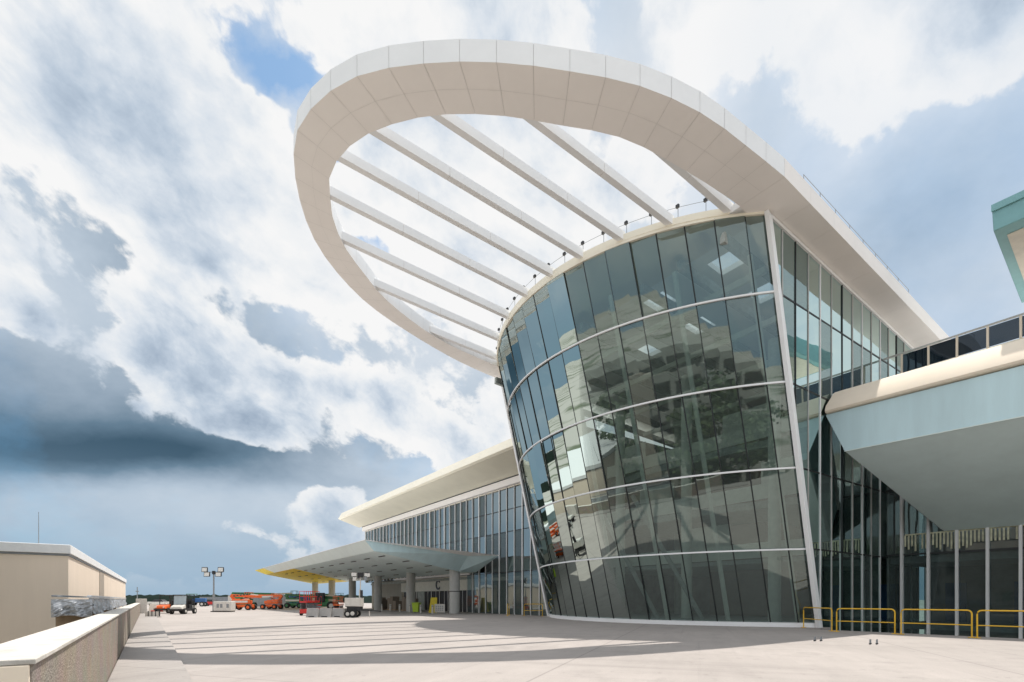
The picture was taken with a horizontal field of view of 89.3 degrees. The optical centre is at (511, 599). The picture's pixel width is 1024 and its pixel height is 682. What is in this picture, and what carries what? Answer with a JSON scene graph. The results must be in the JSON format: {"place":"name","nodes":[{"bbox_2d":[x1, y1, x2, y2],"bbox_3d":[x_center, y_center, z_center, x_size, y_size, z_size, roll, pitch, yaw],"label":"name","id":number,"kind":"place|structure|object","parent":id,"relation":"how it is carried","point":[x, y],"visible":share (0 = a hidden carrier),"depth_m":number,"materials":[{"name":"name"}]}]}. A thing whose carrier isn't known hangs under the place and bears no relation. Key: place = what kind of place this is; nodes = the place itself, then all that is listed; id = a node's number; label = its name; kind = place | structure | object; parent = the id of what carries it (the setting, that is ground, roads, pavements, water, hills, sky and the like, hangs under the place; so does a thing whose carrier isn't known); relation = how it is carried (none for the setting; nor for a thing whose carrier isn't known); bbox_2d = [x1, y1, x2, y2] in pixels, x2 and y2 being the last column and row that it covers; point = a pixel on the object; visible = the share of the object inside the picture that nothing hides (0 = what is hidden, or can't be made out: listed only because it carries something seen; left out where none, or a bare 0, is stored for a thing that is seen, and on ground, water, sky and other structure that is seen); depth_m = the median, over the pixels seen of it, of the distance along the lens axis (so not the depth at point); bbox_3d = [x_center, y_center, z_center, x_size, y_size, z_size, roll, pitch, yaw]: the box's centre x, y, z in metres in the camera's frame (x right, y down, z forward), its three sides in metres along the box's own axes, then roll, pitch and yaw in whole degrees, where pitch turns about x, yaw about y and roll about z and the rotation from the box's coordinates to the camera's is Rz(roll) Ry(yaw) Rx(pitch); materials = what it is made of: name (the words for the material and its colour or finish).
{"place":"outdoors","nodes":[
{"label":"outdoors","id":0,"kind":"place"},
{"bbox_2d":[38,512,38,542],"bbox_3d":[-28.392,-4.190,31.091,0.200,2.100,0.195,0,0,-35],"label":"antenna mast","id":1,"kind":"object","parent":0,"point":[38,527],"visible":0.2,"depth_m":31.08,"materials":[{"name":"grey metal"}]},
{"bbox_2d":[108,613,192,681],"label":"sidewalk","id":2,"kind":"structure","parent":0,"point":[149,653],"depth_m":12.38,"materials":[{"name":"concrete"}]},
{"bbox_2d":[186,594,207,606],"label":"tractor","id":3,"kind":"object","parent":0,"point":[203,601],"visible":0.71,"depth_m":106.81,"materials":[{"name":"blue paint"}]},
{"bbox_2d":[201,567,235,611],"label":"light tower","id":4,"kind":"structure","parent":0,"point":[223,606],"depth_m":60.93,"materials":[{"name":"white metal"}]},
{"bbox_2d":[309,593,347,607],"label":"telehandler","id":5,"kind":"object","parent":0,"point":[328,604],"visible":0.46,"depth_m":72.49,"materials":[{"name":"green paint"}]},
{"bbox_2d":[344,572,380,617],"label":"light tower","id":6,"kind":"structure","parent":0,"point":[355,607],"depth_m":42.41,"materials":[{"name":"white metal"}]},
{"bbox_2d":[0,0,1023,595],"label":"sky","id":7,"kind":"structure","parent":0,"point":[189,383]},
{"bbox_2d":[147,603,1023,681],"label":"deck","id":8,"kind":"structure","parent":0,"point":[259,644],"depth_m":14.88,"materials":[{"name":"concrete"}]},
{"bbox_2d":[0,603,139,681],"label":"parapet wall","id":9,"kind":"structure","parent":8,"relation":"on","point":[89,649],"depth_m":5.35,"materials":[{"name":"beige concrete"}]},
{"bbox_2d":[51,595,126,626],"bbox_3d":[-18.824,1.298,24.124,0.870,2.805,27.206,0,0,-35],"label":"duct stack","id":10,"kind":"object","parent":8,"relation":"on","point":[64,611],"visible":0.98,"depth_m":13.23,"materials":[{"name":"grey metal"}]},
{"bbox_2d":[136,599,146,612],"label":"wall","id":11,"kind":"structure","parent":8,"relation":"on","point":[143,605],"depth_m":51.84,"materials":[{"name":"grey concrete"}]},
{"bbox_2d":[143,611,161,616],"bbox_3d":[-29.501,1.230,42.520,1.450,0.500,0.100,0,0,0],"label":"slatted barrier","id":12,"kind":"object","parent":8,"relation":"on","point":[152,613],"visible":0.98,"depth_m":42.49,"materials":[{"name":"white paint"}]},
{"bbox_2d":[149,604,165,611],"bbox_3d":[-41.228,1.000,60.440,1.996,1.000,0.613,0,0,0],"label":"water barrier","id":13,"kind":"object","parent":8,"relation":"on","point":[152,607],"visible":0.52,"depth_m":60.25,"materials":[{"name":"white plastic"}]},
{"bbox_2d":[147,599,168,604],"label":"parked car","id":14,"kind":"object","parent":8,"relation":"on","point":[156,601],"visible":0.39,"depth_m":109.41,"materials":[{"name":"white paint"}]},
{"bbox_2d":[153,595,180,612],"bbox_3d":[-36.810,0.513,55.727,1.460,1.965,3.020,0,0,4],"label":"utility cart","id":15,"kind":"object","parent":8,"relation":"on","point":[163,607],"visible":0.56,"depth_m":54.58,"materials":[{"name":"orange paint"}]},
{"bbox_2d":[169,595,196,613],"bbox_3d":[-33.647,0.513,53.060,1.460,1.965,3.020,0,0,-6],"label":"utility cart","id":16,"kind":"object","parent":8,"relation":"on","point":[182,604],"visible":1,"depth_m":52.43,"materials":[{"name":"white paint"}]},
{"bbox_2d":[207,599,217,605],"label":"parked car","id":17,"kind":"object","parent":8,"relation":"on","point":[209,601],"visible":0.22,"depth_m":113.27,"materials":[{"name":"red paint"}]},
{"bbox_2d":[200,597,227,600],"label":"storage container","id":18,"kind":"object","parent":8,"relation":"on","point":[222,598],"visible":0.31,"depth_m":123.97,"materials":[{"name":"grey metal"}]},
{"bbox_2d":[230,594,279,609],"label":"boom lift","id":19,"kind":"object","parent":8,"relation":"on","point":[241,603],"visible":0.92,"depth_m":71.74,"materials":[{"name":"orange paint"}]},
{"bbox_2d":[231,592,293,604],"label":"boom lift","id":20,"kind":"object","parent":8,"relation":"on","point":[242,593],"visible":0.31,"depth_m":91.91,"materials":[{"name":"green paint"}]},
{"bbox_2d":[244,592,283,608],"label":"boom lift","id":21,"kind":"object","parent":8,"relation":"on","point":[272,604],"visible":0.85,"depth_m":77.18,"materials":[{"name":"orange paint"}]},
{"bbox_2d":[251,595,285,606],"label":"storage container","id":22,"kind":"object","parent":8,"relation":"on","point":[259,601],"visible":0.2,"depth_m":103.05,"materials":[{"name":"grey metal"}]},
{"bbox_2d":[299,591,319,614],"bbox_3d":[-18.866,0.372,48.309,0.959,2.250,1.754,0,0,20],"label":"scissor lift","id":23,"kind":"object","parent":8,"relation":"on","point":[309,604],"visible":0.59,"depth_m":47.89,"materials":[{"name":"red paint"}]},
{"bbox_2d":[306,608,318,616],"bbox_3d":[-16.543,1.125,43.091,1.000,0.750,0.561,0,0,8],"label":"concrete barrier","id":24,"kind":"object","parent":8,"relation":"on","point":[312,612],"visible":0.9,"depth_m":42.94,"materials":[{"name":"grey concrete"}]},
{"bbox_2d":[305,596,321,609],"bbox_3d":[-21.805,0.589,57.003,1.662,1.817,0.909,0,0,-20],"label":"scissor lift","id":25,"kind":"object","parent":8,"relation":"on","point":[319,605],"visible":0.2,"depth_m":56.84,"materials":[{"name":"red paint"}]},
{"bbox_2d":[284,593,343,607],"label":"boom lift","id":26,"kind":"object","parent":8,"relation":"on","point":[292,602],"visible":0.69,"depth_m":86.85,"materials":[{"name":"green paint"}]},
{"bbox_2d":[319,608,331,616],"bbox_3d":[-15.523,1.125,43.211,1.000,0.750,0.561,0,0,8],"label":"concrete barrier","id":27,"kind":"object","parent":8,"relation":"on","point":[325,612],"visible":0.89,"depth_m":43.06,"materials":[{"name":"grey concrete"}]},
{"bbox_2d":[332,608,344,616],"bbox_3d":[-14.503,1.125,43.331,1.000,0.750,0.561,0,0,8],"label":"concrete barrier","id":28,"kind":"object","parent":8,"relation":"on","point":[337,612],"visible":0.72,"depth_m":43.18,"materials":[{"name":"grey concrete"}]},
{"bbox_2d":[333,596,343,607],"bbox_3d":[-18.935,0.589,56.575,0.909,1.817,1.662,0,0,-5],"label":"scissor lift","id":29,"kind":"object","parent":8,"relation":"on","point":[339,605],"visible":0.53,"depth_m":56.12,"materials":[{"name":"orange paint"}]},
{"bbox_2d":[255,540,498,613],"bbox_3d":[-26.166,-1.880,75.621,12.764,6.800,68.528,0,0,-35],"label":"drive canopy","id":30,"kind":"object","parent":8,"relation":"on","point":[378,561],"visible":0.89,"depth_m":56.41,"materials":[{"name":"white metal"}]},
{"bbox_2d":[382,597,386,609],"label":"material pallet","id":31,"kind":"object","parent":8,"relation":"on","point":[384,601],"visible":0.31,"depth_m":73.71,"materials":[{"name":"brown wood"}]},
{"bbox_2d":[386,596,401,609],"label":"material pallet","id":32,"kind":"object","parent":8,"relation":"on","point":[394,601],"visible":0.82,"depth_m":70.25,"materials":[{"name":"brown wood"}]},
{"bbox_2d":[401,597,417,610],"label":"material pallet","id":33,"kind":"object","parent":8,"relation":"on","point":[404,603],"visible":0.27,"depth_m":66.95,"materials":[{"name":"brown wood"}]},
{"bbox_2d":[412,602,420,612],"bbox_3d":[-10.672,0.929,57.866,0.860,1.138,0.860,0,0,10],"label":"waste bin","id":34,"kind":"object","parent":8,"relation":"on","point":[415,606],"visible":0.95,"depth_m":57.53,"materials":[{"name":"paint"}]},
{"bbox_2d":[429,597,436,612],"bbox_3d":[-8.765,0.650,57.480,0.920,1.700,0.640,0,0,-15],"label":"wet floor sign","id":35,"kind":"object","parent":8,"relation":"on","point":[433,600],"visible":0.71,"depth_m":57.34,"materials":[{"name":"yellow plastic"}]},
{"bbox_2d":[435,604,444,612],"bbox_3d":[-7.659,1.000,54.974,1.100,1.000,0.400,0,0,-2],"label":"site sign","id":36,"kind":"object","parent":8,"relation":"on","point":[439,607],"visible":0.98,"depth_m":54.95,"materials":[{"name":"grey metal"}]},
{"bbox_2d":[338,438,549,615],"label":"terminal wing","id":37,"kind":"structure","parent":8,"relation":"on","point":[475,503],"depth_m":58.95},
{"bbox_2d":[417,592,424,609],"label":"door","id":38,"kind":"structure","parent":37,"relation":"in","point":[420,595],"depth_m":69.93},
{"bbox_2d":[425,591,431,609],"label":"door","id":39,"kind":"structure","parent":37,"relation":"in","point":[428,594],"depth_m":68.70,"materials":[{"name":"black paint"}]},
{"bbox_2d":[432,591,440,603],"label":"door","id":40,"kind":"structure","parent":37,"relation":"in","point":[437,594],"depth_m":66.32,"materials":[{"name":"black paint"}]},
{"bbox_2d":[441,591,448,610],"bbox_3d":[-8.396,0.225,64.788,0.210,2.510,2.100,0,0,-35],"label":"door","id":41,"kind":"structure","parent":37,"relation":"in","point":[444,594],"depth_m":64.55,"materials":[{"name":"black paint"}]},
{"bbox_2d":[460,590,467,611],"bbox_3d":[-5.748,0.225,61.026,0.210,2.510,2.100,0,0,-35],"label":"door","id":42,"kind":"structure","parent":37,"relation":"in","point":[464,593],"depth_m":60.68,"materials":[{"name":"black paint"}]},
{"bbox_2d":[468,590,477,611],"bbox_3d":[-4.425,0.225,59.145,0.210,2.510,2.100,0,0,-35],"label":"door","id":43,"kind":"structure","parent":37,"relation":"in","point":[475,592],"depth_m":59.00,"materials":[{"name":"black paint"}]},
{"bbox_2d":[524,604,542,615],"bbox_3d":[1.897,0.951,46.260,2.034,1.098,0.200,0,0,29],"label":"guard rail","id":44,"kind":"object","parent":8,"relation":"on","point":[536,610],"visible":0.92,"depth_m":45.99,"materials":[{"name":"yellow metal"}]},
{"bbox_2d":[294,39,964,633],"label":"terminal building","id":45,"kind":"structure","parent":8,"relation":"on","point":[754,495],"depth_m":29.92,"materials":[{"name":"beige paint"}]},
{"bbox_2d":[991,190,1023,302],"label":"canopy","id":46,"kind":"object","parent":45,"relation":"attached to","point":[1008,220],"visible":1,"depth_m":25.02,"materials":[{"name":"teal metal"}]},
{"bbox_2d":[801,607,831,630],"bbox_3d":[15.183,0.951,25.817,0.200,1.098,3.300,0,0,8],"label":"guard rail","id":47,"kind":"object","parent":8,"relation":"on","point":[817,619],"visible":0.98,"depth_m":25.61,"materials":[{"name":"metal"}]},
{"bbox_2d":[833,608,897,633],"bbox_3d":[15.748,0.951,23.145,0.200,1.098,2.414,0,0,-42],"label":"guard rail","id":48,"kind":"object","parent":8,"relation":"on","point":[894,622],"visible":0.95,"depth_m":22.89,"materials":[{"name":"metal"}]},
{"bbox_2d":[900,609,972,637],"bbox_3d":[17.248,0.951,21.144,0.200,1.098,2.520,0,0,-35],"label":"guard rail","id":49,"kind":"object","parent":8,"relation":"on","point":[970,611],"visible":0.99,"depth_m":20.92,"materials":[{"name":"yellow metal"}]},
{"bbox_2d":[886,337,1023,638],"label":"glass block","id":50,"kind":"structure","parent":8,"relation":"on","point":[974,571],"depth_m":31.45,"materials":[{"name":"black glass"}]},
{"bbox_2d":[825,339,1023,530],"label":"teal canopy","id":51,"kind":"object","parent":50,"relation":"attached to","point":[940,445],"visible":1,"depth_m":25.07,"materials":[{"name":"metal"}]},
{"bbox_2d":[883,313,1023,372],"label":"roof guard rail","id":52,"kind":"object","parent":50,"relation":"on","point":[986,337],"visible":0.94,"depth_m":29.06,"materials":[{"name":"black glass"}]},
{"bbox_2d":[973,610,1023,637],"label":"guard rail","id":53,"kind":"object","parent":8,"relation":"on","point":[977,625],"visible":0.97,"depth_m":19.61,"materials":[{"name":"yellow metal"}]},
{"label":"ground","id":54,"kind":"structure","parent":0,"visible":0},
{"bbox_2d":[0,542,126,643],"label":"service building","id":55,"kind":"structure","parent":54,"relation":"on","point":[34,577],"depth_m":29.28,"materials":[{"name":"beige painted stucco"},{"name":"white paint"}]},
{"bbox_2d":[126,594,371,604],"bbox_3d":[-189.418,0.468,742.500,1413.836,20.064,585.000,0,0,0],"label":"distant woods","id":56,"kind":"object","parent":54,"relation":"on","point":[130,599],"visible":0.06,"depth_m":769.80,"materials":[{"name":"green plant"}]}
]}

